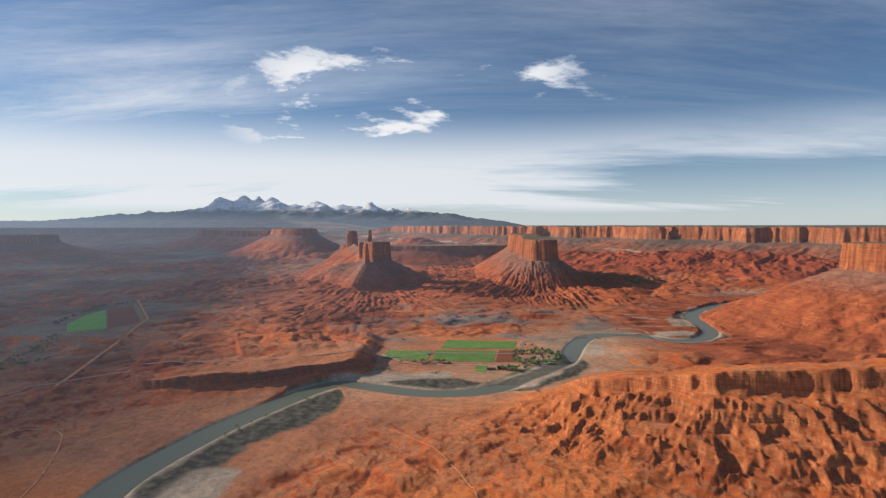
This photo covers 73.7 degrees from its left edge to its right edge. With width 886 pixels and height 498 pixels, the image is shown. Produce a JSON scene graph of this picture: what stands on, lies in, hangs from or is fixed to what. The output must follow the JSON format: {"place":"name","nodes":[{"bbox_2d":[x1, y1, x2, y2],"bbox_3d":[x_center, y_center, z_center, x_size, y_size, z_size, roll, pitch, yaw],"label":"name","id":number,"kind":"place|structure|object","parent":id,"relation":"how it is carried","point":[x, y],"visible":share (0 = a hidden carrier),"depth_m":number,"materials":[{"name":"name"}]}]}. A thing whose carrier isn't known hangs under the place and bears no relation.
{"place":"outdoors","nodes":[
{"label":"outdoors","id":0,"kind":"place"},
{"bbox_2d":[1,429,62,497],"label":"track","id":1,"kind":"structure","parent":0,"point":[34,483],"depth_m":1633.03,"materials":[{"name":"brown soil"}]},
{"bbox_2d":[67,310,105,331],"bbox_3d":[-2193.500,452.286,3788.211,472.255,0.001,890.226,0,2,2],"label":"field","id":2,"kind":"structure","parent":0,"point":[95,321],"depth_m":3635.93,"materials":[{"name":"green plant"}]},
{"bbox_2d":[54,319,147,385],"bbox_3d":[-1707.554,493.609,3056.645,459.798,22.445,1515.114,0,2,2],"label":"dirt road","id":3,"kind":"structure","parent":0,"point":[89,362],"depth_m":2766.94,"materials":[{"name":"brown soil"}]},
{"bbox_2d":[108,306,138,327],"bbox_3d":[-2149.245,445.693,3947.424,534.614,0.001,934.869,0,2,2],"label":"field","id":4,"kind":"structure","parent":0,"point":[122,316],"depth_m":3912.71,"materials":[{"name":"brown soil"}]},
{"bbox_2d":[134,304,144,320],"bbox_3d":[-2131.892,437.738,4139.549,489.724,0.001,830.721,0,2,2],"label":"airstrip","id":5,"kind":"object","parent":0,"point":[140,313],"depth_m":4067.65,"materials":[{"name":"grey asphalt"}]},
{"bbox_2d":[137,300,148,318],"bbox_3d":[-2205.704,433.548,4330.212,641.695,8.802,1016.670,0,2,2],"label":"dirt road","id":6,"kind":"structure","parent":0,"point":[143,310],"depth_m":4184.45,"materials":[{"name":"soil"}]},
{"bbox_2d":[47,195,520,227],"bbox_3d":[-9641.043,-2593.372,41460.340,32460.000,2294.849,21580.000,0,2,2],"label":"la sal mountains","id":7,"kind":"structure","parent":0,"point":[245,207],"depth_m":35786.07,"materials":[{"name":"grey stone"}]},
{"bbox_2d":[0,333,664,395],"bbox_3d":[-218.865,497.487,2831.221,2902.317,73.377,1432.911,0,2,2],"label":"highway","id":8,"kind":"structure","parent":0,"point":[521,344],"depth_m":2640.29,"materials":[{"name":"grey asphalt"}]},
{"bbox_2d":[84,303,725,497],"bbox_3d":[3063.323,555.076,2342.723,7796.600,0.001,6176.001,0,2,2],"label":"river","id":9,"kind":"structure","parent":0,"point":[124,483],"depth_m":2116.77,"materials":[{"name":"grey liquid"}]},
{"bbox_2d":[383,350,432,359],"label":"field","id":10,"kind":"structure","parent":0,"point":[398,353],"depth_m":2918.73,"materials":[{"name":"green plant"}]},
{"bbox_2d":[394,430,477,497],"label":"track","id":11,"kind":"structure","parent":0,"point":[474,490],"depth_m":1567.30,"materials":[{"name":"orange soil"}]},
{"bbox_2d":[0,219,885,497],"bbox_3d":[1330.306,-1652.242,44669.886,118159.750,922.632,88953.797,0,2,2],"label":"ground","id":12,"kind":"structure","parent":0,"point":[775,387],"depth_m":2728.46,"materials":[{"name":"orange stone"}]},
{"bbox_2d":[0,273,655,442],"bbox_3d":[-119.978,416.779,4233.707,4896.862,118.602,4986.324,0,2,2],"label":"trees","id":13,"kind":"object","parent":12,"relation":"on","point":[548,351],"visible":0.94,"depth_m":2797.36,"materials":[{"name":"green plant"}]},
{"bbox_2d":[381,354,492,365],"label":"dirt road","id":14,"kind":"structure","parent":12,"relation":"on","point":[439,364],"depth_m":2707.23,"materials":[{"name":"brown soil"}]},
{"bbox_2d":[402,328,617,369],"bbox_3d":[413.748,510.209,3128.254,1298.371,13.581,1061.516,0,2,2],"label":"ranch buildings","id":15,"kind":"structure","parent":12,"relation":"on","point":[494,368],"depth_m":2718.69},
{"bbox_2d":[0,0,885,225],"label":"sky","id":16,"kind":"structure","parent":0,"point":[523,112],"materials":[{"name":"blue"}]},
{"bbox_2d":[432,350,496,361],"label":"field","id":17,"kind":"structure","parent":0,"point":[480,356],"depth_m":2874.49,"materials":[{"name":"green plant"}]},
{"bbox_2d":[441,340,516,348],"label":"field","id":18,"kind":"structure","parent":0,"point":[480,344],"depth_m":3162.04,"materials":[{"name":"green plant"}]},
{"bbox_2d":[475,365,487,371],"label":"field","id":19,"kind":"structure","parent":0,"point":[480,368],"depth_m":2634.88,"materials":[{"name":"green plant"}]},
{"bbox_2d":[495,350,517,361],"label":"field","id":20,"kind":"structure","parent":0,"point":[504,357],"depth_m":2874.49,"materials":[{"name":"brown soil"}]}
]}

